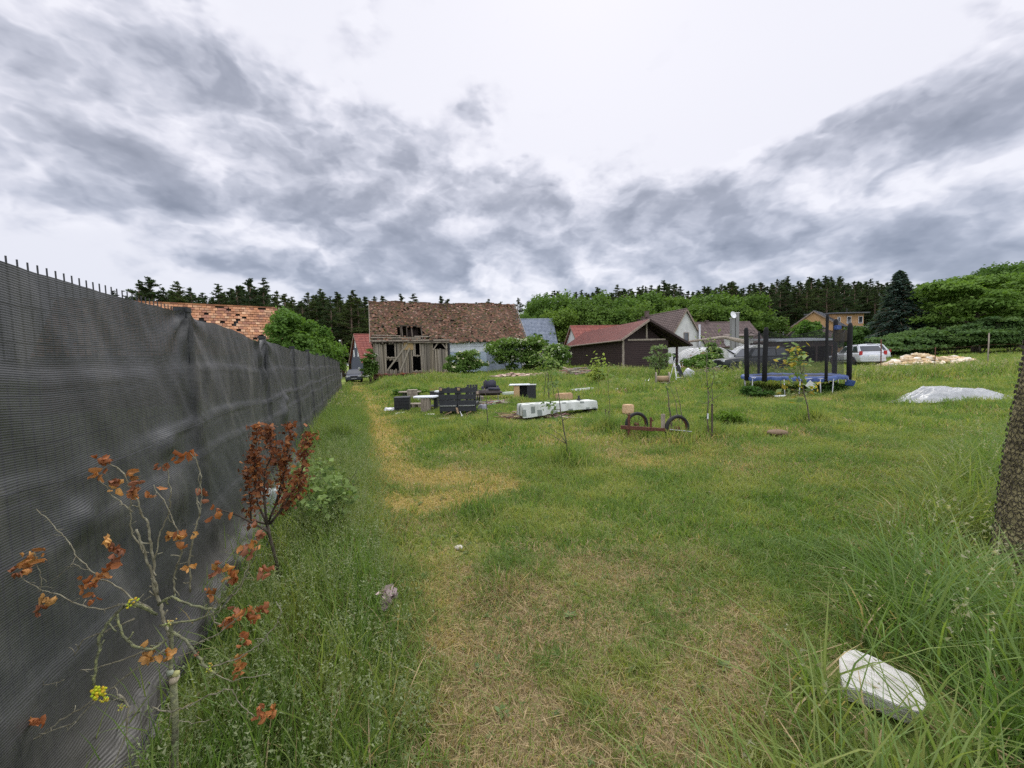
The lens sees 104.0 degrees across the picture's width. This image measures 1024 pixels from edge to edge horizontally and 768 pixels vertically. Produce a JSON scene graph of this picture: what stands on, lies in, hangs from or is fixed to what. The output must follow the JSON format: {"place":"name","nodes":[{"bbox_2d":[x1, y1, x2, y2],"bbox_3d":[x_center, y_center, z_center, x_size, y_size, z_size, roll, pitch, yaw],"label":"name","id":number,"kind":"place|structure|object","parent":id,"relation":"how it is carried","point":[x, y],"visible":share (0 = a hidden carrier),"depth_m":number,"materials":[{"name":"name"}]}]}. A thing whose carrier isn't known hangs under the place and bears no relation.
{"place":"outdoors","nodes":[
{"label":"outdoors","id":0,"kind":"place"},
{"bbox_2d":[78,405,483,767],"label":"tall grass","id":1,"kind":"structure","parent":0,"point":[330,606],"depth_m":2.05,"materials":[{"name":"green plant"}]},
{"bbox_2d":[0,0,1023,365],"label":"sky","id":2,"kind":"structure","parent":0,"point":[458,151],"materials":[{"name":"grey"}]},
{"bbox_2d":[122,349,1023,767],"bbox_3d":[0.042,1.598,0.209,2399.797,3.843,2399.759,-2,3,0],"label":"ground","id":3,"kind":"structure","parent":0,"point":[644,713],"depth_m":2.26,"materials":[{"name":"green plant"}]},
{"bbox_2d":[123,280,155,301],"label":"pine tree","id":4,"kind":"object","parent":3,"relation":"on","point":[139,284],"visible":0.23,"depth_m":69.02,"materials":[{"name":"green plant"}]},
{"bbox_2d":[8,449,281,767],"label":"grafted dwarf tree","id":5,"kind":"object","parent":3,"relation":"on","point":[28,562],"visible":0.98,"depth_m":1.35,"materials":[{"name":"brown plant"}]},
{"bbox_2d":[135,276,166,301],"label":"pine tree","id":6,"kind":"object","parent":3,"relation":"on","point":[150,282],"visible":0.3,"depth_m":69.84,"materials":[{"name":"green plant"}]},
{"bbox_2d":[0,256,341,767],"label":"netted fence","id":7,"kind":"object","parent":3,"relation":"on","point":[125,384],"visible":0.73,"depth_m":1.85,"materials":[{"name":"dark grey woven fabric netting"}]},
{"bbox_2d":[169,281,188,302],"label":"pine tree","id":8,"kind":"object","parent":3,"relation":"on","point":[178,297],"visible":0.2,"depth_m":71.77,"materials":[{"name":"green plant"}]},
{"bbox_2d":[138,301,283,340],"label":"tiled outbuilding","id":9,"kind":"structure","parent":3,"relation":"on","point":[249,321],"depth_m":26.41,"materials":[{"name":"orange tile"}]},
{"bbox_2d":[207,283,234,306],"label":"pine tree","id":10,"kind":"object","parent":3,"relation":"on","point":[219,299],"visible":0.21,"depth_m":74.21,"materials":[{"name":"green plant"}]},
{"bbox_2d":[239,278,267,306],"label":"pine tree","id":11,"kind":"object","parent":3,"relation":"on","point":[251,292],"visible":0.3,"depth_m":75.45,"materials":[{"name":"green plant"}]},
{"bbox_2d":[250,278,273,306],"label":"pine tree","id":12,"kind":"object","parent":3,"relation":"on","point":[263,298],"visible":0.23,"depth_m":76.76,"materials":[{"name":"green plant"}]},
{"bbox_2d":[218,421,320,592],"bbox_3d":[-1.685,0.888,2.851,0.755,1.264,0.313,-2,3,0],"label":"brown leaved shrub","id":13,"kind":"object","parent":3,"relation":"on","point":[259,486],"visible":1,"depth_m":2.82,"materials":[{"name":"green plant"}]},
{"bbox_2d":[253,306,328,356],"bbox_3d":[-13.375,-1.914,24.322,4.264,5.661,4.140,-2,3,0],"label":"maple tree","id":14,"kind":"object","parent":3,"relation":"on","point":[279,326],"visible":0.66,"depth_m":23.59,"materials":[{"name":"green plant"}]},
{"bbox_2d":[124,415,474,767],"bbox_3d":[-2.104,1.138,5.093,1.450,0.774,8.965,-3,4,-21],"label":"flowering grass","id":15,"kind":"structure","parent":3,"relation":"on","point":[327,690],"depth_m":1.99,"materials":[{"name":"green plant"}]},
{"bbox_2d":[150,436,453,767],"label":"ground cover","id":16,"kind":"object","parent":3,"relation":"on","point":[386,701],"visible":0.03,"depth_m":1.92,"materials":[{"name":"green plant"}]},
{"bbox_2d":[262,451,359,536],"bbox_3d":[-1.945,1.301,3.919,0.740,1.129,1.634,-4,5,-40],"label":"leafy bush","id":17,"kind":"object","parent":3,"relation":"on","point":[318,502],"visible":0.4,"depth_m":3.79,"materials":[{"name":"green plant"}]},
{"bbox_2d":[311,292,342,350],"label":"pine tree","id":18,"kind":"object","parent":3,"relation":"on","point":[322,301],"visible":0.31,"depth_m":66.33,"materials":[{"name":"green plant"}]},
{"bbox_2d":[307,325,348,363],"bbox_3d":[-14.004,-1.842,29.073,4.142,4.921,3.712,-2,3,0],"label":"maple tree","id":19,"kind":"object","parent":3,"relation":"on","point":[323,342],"visible":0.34,"depth_m":28.33,"materials":[{"name":"green plant"}]},
{"bbox_2d":[319,296,343,342],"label":"pine tree","id":20,"kind":"object","parent":3,"relation":"on","point":[331,322],"visible":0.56,"depth_m":65.39,"materials":[{"name":"green plant"}]},
{"bbox_2d":[333,295,368,368],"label":"pine tree","id":21,"kind":"object","parent":3,"relation":"on","point":[347,319],"visible":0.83,"depth_m":65.73,"materials":[{"name":"green plant"}]},
{"bbox_2d":[338,297,368,347],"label":"pine tree","id":22,"kind":"object","parent":3,"relation":"on","point":[365,322],"visible":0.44,"depth_m":67.17,"materials":[{"name":"green plant"}]},
{"bbox_2d":[348,334,372,372],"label":"gabled house","id":23,"kind":"structure","parent":3,"relation":"on","point":[360,344],"depth_m":59.55,"materials":[{"name":"tile"}]},
{"bbox_2d":[359,348,379,381],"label":"elder bush","id":24,"kind":"object","parent":3,"relation":"on","point":[370,368],"visible":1,"depth_m":37.01,"materials":[{"name":"green plant"}]},
{"bbox_2d":[376,583,397,610],"bbox_3d":[-0.786,1.325,2.514,0.136,0.166,0.115,-1,4,14],"label":"rock","id":25,"kind":"object","parent":3,"relation":"on","point":[386,590],"visible":0.82,"depth_m":2.49,"materials":[{"name":"grey stone"}]},
{"bbox_2d":[393,396,410,411],"bbox_3d":[-3.876,0.698,14.157,0.540,0.496,0.590,-2,3,-9],"label":"pallet stool","id":26,"kind":"object","parent":3,"relation":"on","point":[401,402],"visible":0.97,"depth_m":13.88,"materials":[{"name":"black paint"}]},
{"bbox_2d":[413,395,438,411],"bbox_3d":[-2.940,0.683,13.639,0.835,0.550,0.554,-2,3,0],"label":"pallet table","id":27,"kind":"object","parent":3,"relation":"on","point":[425,402],"visible":0.97,"depth_m":13.41,"materials":[{"name":"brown wood"}]},
{"bbox_2d":[368,300,526,380],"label":"ruined barn","id":28,"kind":"structure","parent":3,"relation":"on","point":[410,338],"depth_m":41.04,"materials":[{"name":"brown wood"}]},
{"bbox_2d":[439,387,478,414],"bbox_3d":[-1.648,0.503,12.540,1.125,0.854,0.942,-1,3,3],"label":"pallet sofa","id":29,"kind":"object","parent":3,"relation":"on","point":[457,404],"visible":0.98,"depth_m":12.20,"materials":[{"name":"grey paint"}]},
{"bbox_2d":[441,349,489,372],"bbox_3d":[-4.035,-1.858,35.388,4.020,2.464,3.249,-3,4,-23],"label":"elder bush","id":30,"kind":"object","parent":3,"relation":"on","point":[466,361],"visible":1,"depth_m":34.70,"materials":[{"name":"green plant"}]},
{"bbox_2d":[483,337,531,370],"bbox_3d":[-0.046,-2.697,37.007,5.298,3.424,4.572,-2,3,0],"label":"elder bush","id":31,"kind":"object","parent":3,"relation":"on","point":[501,350],"visible":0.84,"depth_m":35.72,"materials":[{"name":"green plant"}]},
{"bbox_2d":[509,383,535,398],"bbox_3d":[0.425,0.322,15.590,1.050,0.640,0.560,-1,3,3],"label":"cabinet","id":32,"kind":"object","parent":3,"relation":"on","point":[528,390],"visible":0.79,"depth_m":15.38,"materials":[{"name":"black paint"}]},
{"bbox_2d":[510,334,548,369],"bbox_3d":[1.962,-2.713,35.816,4.362,3.503,3.892,-2,3,0],"label":"elder bush","id":33,"kind":"object","parent":3,"relation":"on","point":[537,342],"visible":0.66,"depth_m":35.16,"materials":[{"name":"green plant"}]},
{"bbox_2d":[493,411,568,419],"bbox_3d":[0.621,0.817,11.130,2.266,0.234,1.039,-2,3,0],"label":"branch pile","id":34,"kind":"object","parent":3,"relation":"on","point":[511,415],"visible":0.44,"depth_m":10.93,"materials":[{"name":"wood"}]},
{"bbox_2d":[521,318,557,365],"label":"slate house","id":35,"kind":"structure","parent":3,"relation":"on","point":[544,327],"depth_m":62.68,"materials":[{"name":"grey tile"}]},
{"bbox_2d":[528,346,562,396],"bbox_3d":[1.300,-0.501,15.391,1.347,2.343,1.119,-2,3,0],"label":"sapling","id":36,"kind":"object","parent":3,"relation":"on","point":[546,362],"visible":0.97,"depth_m":15.31,"materials":[{"name":"green plant"}]},
{"bbox_2d":[528,289,575,317],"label":"broadleaf tree","id":37,"kind":"object","parent":3,"relation":"on","point":[541,305],"visible":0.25,"depth_m":71.76,"materials":[{"name":"green plant"}]},
{"bbox_2d":[540,343,571,369],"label":"elder bush","id":38,"kind":"object","parent":3,"relation":"on","point":[560,352],"visible":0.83,"depth_m":33.28,"materials":[{"name":"green plant"}]},
{"bbox_2d":[540,372,571,458],"bbox_3d":[0.661,0.523,6.242,0.501,1.488,0.309,-3,4,-21],"label":"sapling","id":39,"kind":"object","parent":3,"relation":"on","point":[548,405],"visible":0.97,"depth_m":6.20,"materials":[{"name":"green plant"}]},
{"bbox_2d":[539,308,579,344],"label":"broadleaf tree","id":40,"kind":"object","parent":3,"relation":"on","point":[560,322],"visible":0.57,"depth_m":63.72,"materials":[{"name":"green plant"}]},
{"bbox_2d":[540,296,589,326],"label":"broadleaf tree","id":41,"kind":"object","parent":3,"relation":"on","point":[564,302],"visible":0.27,"depth_m":68.78,"materials":[{"name":"green plant"}]},
{"bbox_2d":[553,302,597,333],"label":"broadleaf tree","id":42,"kind":"object","parent":3,"relation":"on","point":[580,314],"visible":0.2,"depth_m":66.76,"materials":[{"name":"green plant"}]},
{"bbox_2d":[563,325,616,362],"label":"gabled house","id":43,"kind":"structure","parent":3,"relation":"on","point":[574,332],"depth_m":59.75,"materials":[{"name":"red tile"}]},
{"bbox_2d":[578,302,617,324],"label":"broadleaf tree","id":44,"kind":"object","parent":3,"relation":"on","point":[594,317],"visible":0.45,"depth_m":64.92,"materials":[{"name":"green plant"}]},
{"bbox_2d":[602,306,637,324],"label":"broadleaf tree","id":45,"kind":"object","parent":3,"relation":"on","point":[619,315],"visible":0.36,"depth_m":64.15,"materials":[{"name":"green plant"}]},
{"bbox_2d":[262,439,979,767],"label":"ground cover","id":46,"kind":"object","parent":3,"relation":"on","point":[555,713],"visible":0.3,"depth_m":2.18,"materials":[{"name":"green plant"}]},
{"bbox_2d":[245,419,1008,564],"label":"lawn grass","id":47,"kind":"structure","parent":3,"relation":"on","point":[795,447],"depth_m":4.65,"materials":[{"name":"green plant"}]},
{"bbox_2d":[567,319,692,367],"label":"timber shed","id":48,"kind":"structure","parent":3,"relation":"on","point":[630,344],"depth_m":33.11,"materials":[{"name":"brown wood"}]},
{"bbox_2d":[608,297,651,321],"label":"broadleaf tree","id":49,"kind":"object","parent":3,"relation":"on","point":[618,301],"visible":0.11,"depth_m":70.27,"materials":[{"name":"green plant"}]},
{"bbox_2d":[323,380,944,603],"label":"tall grass","id":50,"kind":"structure","parent":3,"relation":"on","point":[577,452],"depth_m":7.15,"materials":[{"name":"green plant"}]},
{"bbox_2d":[611,300,657,324],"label":"broadleaf tree","id":51,"kind":"object","parent":3,"relation":"on","point":[633,309],"visible":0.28,"depth_m":65.41,"materials":[{"name":"green plant"}]},
{"bbox_2d":[622,291,662,312],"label":"broadleaf tree","id":52,"kind":"object","parent":3,"relation":"on","point":[643,297],"visible":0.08,"depth_m":72.77,"materials":[{"name":"green plant"}]},
{"bbox_2d":[620,412,690,435],"bbox_3d":[2.800,0.816,7.773,1.282,0.531,0.627,0,4,24],"label":"cart axle","id":53,"kind":"object","parent":3,"relation":"on","point":[628,427],"visible":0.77,"depth_m":7.57,"materials":[{"name":"rubber"}]},
{"bbox_2d":[296,376,1019,457],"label":"lawn grass","id":54,"kind":"structure","parent":3,"relation":"on","point":[729,400],"depth_m":9.24,"materials":[{"name":"green plant"}]},
{"bbox_2d":[643,344,674,375],"bbox_3d":[8.889,-1.361,24.410,1.820,2.179,1.640,-2,3,0],"label":"vine bush","id":55,"kind":"object","parent":3,"relation":"on","point":[659,361],"visible":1,"depth_m":24.27,"materials":[{"name":"green plant"}]},
{"bbox_2d":[640,289,679,313],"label":"broadleaf tree","id":56,"kind":"object","parent":3,"relation":"on","point":[661,306],"visible":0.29,"depth_m":71.79,"materials":[{"name":"green plant"}]},
{"bbox_2d":[636,308,707,363],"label":"gabled house","id":57,"kind":"structure","parent":3,"relation":"on","point":[681,323],"depth_m":54.91,"materials":[{"name":"white paint"}]},
{"bbox_2d":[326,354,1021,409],"bbox_3d":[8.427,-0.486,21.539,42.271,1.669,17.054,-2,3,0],"label":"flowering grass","id":58,"kind":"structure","parent":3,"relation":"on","point":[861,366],"depth_m":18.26,"materials":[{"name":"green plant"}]},
{"bbox_2d":[329,346,1023,407],"bbox_3d":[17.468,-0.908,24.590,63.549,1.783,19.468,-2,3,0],"label":"lawn grass","id":59,"kind":"structure","parent":3,"relation":"on","point":[381,392],"depth_m":18.94,"materials":[{"name":"green plant"}]},
{"bbox_2d":[677,352,716,368],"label":"vine bush","id":60,"kind":"object","parent":3,"relation":"on","point":[689,362],"visible":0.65,"depth_m":30.57,"materials":[{"name":"green plant"}]},
{"bbox_2d":[673,347,727,367],"bbox_3d":[17.666,-2.369,37.104,3.858,2.033,4.458,-2,3,0],"label":"film greenhouse","id":61,"kind":"object","parent":3,"relation":"on","point":[684,354],"visible":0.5,"depth_m":37.04,"materials":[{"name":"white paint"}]},
{"bbox_2d":[681,294,727,308],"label":"broadleaf tree","id":62,"kind":"object","parent":3,"relation":"on","point":[700,300],"visible":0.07,"depth_m":69.26,"materials":[{"name":"green plant"}]},
{"bbox_2d":[689,356,726,431],"bbox_3d":[3.622,0.187,7.385,0.644,1.768,0.416,0,4,22],"label":"sapling","id":63,"kind":"object","parent":3,"relation":"on","point":[707,386],"visible":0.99,"depth_m":7.41,"materials":[{"name":"green plant"}]},
{"bbox_2d":[691,301,741,321],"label":"broadleaf tree","id":64,"kind":"object","parent":3,"relation":"on","point":[721,311],"visible":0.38,"depth_m":63.19,"materials":[{"name":"green plant"}]},
{"bbox_2d":[698,411,746,423],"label":"weed clump","id":65,"kind":"object","parent":3,"relation":"on","point":[726,416],"visible":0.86,"depth_m":8.62,"materials":[{"name":"green plant"}]},
{"bbox_2d":[695,289,751,321],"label":"broadleaf tree","id":66,"kind":"object","parent":3,"relation":"on","point":[733,300],"visible":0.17,"depth_m":67.58,"materials":[{"name":"green plant"}]},
{"bbox_2d":[695,320,762,349],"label":"bungalow","id":67,"kind":"object","parent":3,"relation":"on","point":[712,328],"visible":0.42,"depth_m":58.46,"materials":[{"name":"grey tile"}]},
{"bbox_2d":[729,311,739,349],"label":"chimney","id":68,"kind":"object","parent":3,"relation":"on","point":[734,326],"visible":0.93,"depth_m":47.47,"materials":[{"name":"white paint"}]},
{"bbox_2d":[712,347,790,371],"bbox_3d":[16.181,-1.603,27.137,4.476,1.740,2.120,-1,3,2],"label":"parked car","id":69,"kind":"object","parent":3,"relation":"on","point":[774,353],"visible":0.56,"depth_m":26.31,"materials":[{"name":"grey paint"}]},
{"bbox_2d":[734,303,773,331],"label":"broadleaf tree","id":70,"kind":"object","parent":3,"relation":"on","point":[745,314],"visible":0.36,"depth_m":63.40,"materials":[{"name":"green plant"}]},
{"bbox_2d":[738,385,774,396],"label":"weed clump","id":71,"kind":"object","parent":3,"relation":"on","point":[751,390],"visible":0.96,"depth_m":13.25,"materials":[{"name":"green plant"}]},
{"bbox_2d":[738,291,779,322],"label":"broadleaf tree","id":72,"kind":"object","parent":3,"relation":"on","point":[753,301],"visible":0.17,"depth_m":67.74,"materials":[{"name":"green plant"}]},
{"bbox_2d":[754,316,792,341],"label":"broadleaf tree","id":73,"kind":"object","parent":3,"relation":"on","point":[779,323],"visible":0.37,"depth_m":64.08,"materials":[{"name":"green plant"}]},
{"bbox_2d":[542,410,1023,767],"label":"tall grass","id":74,"kind":"structure","parent":3,"relation":"on","point":[976,628],"depth_m":1.89,"materials":[{"name":"green plant"}]},
{"bbox_2d":[767,287,799,334],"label":"pine tree","id":75,"kind":"object","parent":3,"relation":"on","point":[783,298],"visible":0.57,"depth_m":98.11,"materials":[{"name":"green plant"}]},
{"bbox_2d":[774,288,801,325],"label":"pine tree","id":76,"kind":"object","parent":3,"relation":"on","point":[786,309],"visible":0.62,"depth_m":98.31,"materials":[{"name":"green plant"}]},
{"bbox_2d":[749,338,832,362],"bbox_3d":[26.346,-2.934,37.873,5.600,2.976,4.802,-1,3,2],"label":"carport","id":77,"kind":"object","parent":3,"relation":"on","point":[815,350],"visible":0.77,"depth_m":36.34,"materials":[{"name":"silver metal"}]},
{"bbox_2d":[773,342,821,420],"bbox_3d":[5.891,0.024,8.214,0.908,1.767,0.594,-1,3,11],"label":"sapling","id":78,"kind":"object","parent":3,"relation":"on","point":[790,358],"visible":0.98,"depth_m":8.22,"materials":[{"name":"green plant"}]},
{"bbox_2d":[741,314,855,393],"bbox_3d":[10.156,-1.027,14.550,3.435,2.652,3.317,-2,3,0],"label":"trampoline","id":79,"kind":"object","parent":3,"relation":"on","point":[840,335],"visible":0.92,"depth_m":13.79,"materials":[{"name":"black paint"}]},
{"bbox_2d":[787,288,813,324],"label":"pine tree","id":80,"kind":"object","parent":3,"relation":"on","point":[797,301],"visible":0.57,"depth_m":99.70,"materials":[{"name":"green plant"}]},
{"bbox_2d":[793,288,815,318],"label":"pine tree","id":81,"kind":"object","parent":3,"relation":"on","point":[806,309],"visible":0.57,"depth_m":98.00,"materials":[{"name":"green plant"}]},
{"bbox_2d":[789,319,824,340],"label":"broadleaf tree","id":82,"kind":"object","parent":3,"relation":"on","point":[810,326],"visible":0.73,"depth_m":49.22,"materials":[{"name":"green plant"}]},
{"bbox_2d":[788,310,846,352],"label":"gabled house","id":83,"kind":"structure","parent":3,"relation":"on","point":[814,315],"depth_m":69.14,"materials":[{"name":"paint"}]},
{"bbox_2d":[812,282,845,312],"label":"pine tree","id":84,"kind":"object","parent":3,"relation":"on","point":[835,303],"visible":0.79,"depth_m":95.94,"materials":[{"name":"green plant"}]},
{"bbox_2d":[804,308,869,328],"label":"orange house","id":85,"kind":"structure","parent":3,"relation":"on","point":[856,319],"depth_m":72.60,"materials":[{"name":"paint"}]},
{"bbox_2d":[827,285,862,311],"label":"pine tree","id":86,"kind":"object","parent":3,"relation":"on","point":[846,300],"visible":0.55,"depth_m":96.49,"materials":[{"name":"green plant"}]},
{"bbox_2d":[829,324,879,347],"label":"broadleaf tree","id":87,"kind":"object","parent":3,"relation":"on","point":[860,333],"visible":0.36,"depth_m":50.16,"materials":[{"name":"green plant"}]},
{"bbox_2d":[829,344,886,364],"bbox_3d":[25.872,-2.155,30.110,2.060,1.629,4.327,-1,4,14],"label":"parked car","id":88,"kind":"object","parent":3,"relation":"on","point":[863,354],"visible":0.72,"depth_m":28.40,"materials":[{"name":"silver metal"}]},
{"bbox_2d":[856,285,878,325],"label":"pine tree","id":89,"kind":"object","parent":3,"relation":"on","point":[864,294],"visible":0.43,"depth_m":101.18,"materials":[{"name":"green plant"}]},
{"bbox_2d":[862,291,882,328],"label":"pine tree","id":90,"kind":"object","parent":3,"relation":"on","point":[875,299],"visible":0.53,"depth_m":97.94,"materials":[{"name":"green plant"}]},
{"bbox_2d":[839,650,925,724],"bbox_3d":[1.649,1.351,1.796,0.282,0.090,0.313,1,4,37],"label":"white stone","id":91,"kind":"object","parent":3,"relation":"on","point":[849,663],"visible":0.59,"depth_m":1.75,"materials":[{"name":"white stone"}]},
{"bbox_2d":[742,413,1023,767],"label":"flowering grass","id":92,"kind":"structure","parent":3,"relation":"on","point":[949,627],"depth_m":1.83,"materials":[{"name":"green plant"}]},
{"bbox_2d":[864,335,934,356],"bbox_3d":[38.575,-3.735,40.739,6.658,2.426,5.601,-2,3,0],"label":"spreading shrub","id":93,"kind":"object","parent":3,"relation":"on","point":[895,345],"visible":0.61,"depth_m":39.52,"materials":[{"name":"green plant"}]},
{"bbox_2d":[863,270,941,354],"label":"blue spruce","id":94,"kind":"object","parent":3,"relation":"on","point":[895,302],"visible":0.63,"depth_m":46.99,"materials":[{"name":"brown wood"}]},
{"bbox_2d":[884,331,956,352],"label":"spreading shrub","id":95,"kind":"object","parent":3,"relation":"on","point":[937,345],"visible":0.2,"depth_m":40.27,"materials":[{"name":"green plant"}]},
{"bbox_2d":[877,352,978,365],"bbox_3d":[28.350,-1.694,27.328,6.543,0.981,2.755,-2,3,0],"label":"stone pile","id":96,"kind":"object","parent":3,"relation":"on","point":[923,357],"visible":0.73,"depth_m":26.71,"materials":[{"name":"beige stone"}]},
{"bbox_2d":[900,325,993,353],"bbox_3d":[44.867,-4.405,40.677,8.742,3.194,6.403,-2,3,0],"label":"spreading shrub","id":97,"kind":"object","parent":3,"relation":"on","point":[928,331],"visible":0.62,"depth_m":39.61,"materials":[{"name":"green plant"}]},
{"bbox_2d":[892,386,1007,402],"bbox_3d":[11.437,0.238,10.402,3.302,0.397,1.321,-2,3,0],"label":"plastic sheet","id":98,"kind":"object","parent":3,"relation":"on","point":[929,393],"visible":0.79,"depth_m":10.08,"materials":[{"name":"white plastic"}]},
{"bbox_2d":[894,272,1023,352],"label":"walnut tree","id":99,"kind":"object","parent":3,"relation":"on","point":[969,298],"visible":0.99,"depth_m":42.27,"materials":[{"name":"green plant"}]},
{"bbox_2d":[943,315,1023,352],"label":"spreading shrub","id":100,"kind":"object","parent":3,"relation":"on","point":[978,331],"visible":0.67,"depth_m":38.51,"materials":[{"name":"green plant"}]},
{"bbox_2d":[946,261,1023,347],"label":"walnut tree","id":101,"kind":"object","parent":3,"relation":"on","point":[1016,267],"visible":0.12,"depth_m":51.55,"materials":[{"name":"green plant"}]},
{"bbox_2d":[971,316,1023,350],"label":"spreading shrub","id":102,"kind":"object","parent":3,"relation":"on","point":[1012,332],"visible":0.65,"depth_m":37.81,"materials":[{"name":"green plant"}]},
{"bbox_2d":[984,340,1023,573],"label":"fruit tree","id":103,"kind":"object","parent":3,"relation":"on","point":[1010,498],"visible":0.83,"depth_m":2.73,"materials":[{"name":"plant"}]},
{"bbox_3d":[1.267,0.704,11.144,2.150,0.375,0.420,-3,4,-17],"label":"draped bench","id":104,"kind":"object","parent":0,"visible":0},
{"bbox_2d":[517,399,597,417],"bbox_3d":[1.267,0.667,11.140,2.220,0.343,0.592,-3,4,-17],"label":"tablecloth","id":105,"kind":"object","parent":104,"relation":"on","point":[533,409],"visible":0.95,"depth_m":10.90,"materials":[{"name":"fabric"}]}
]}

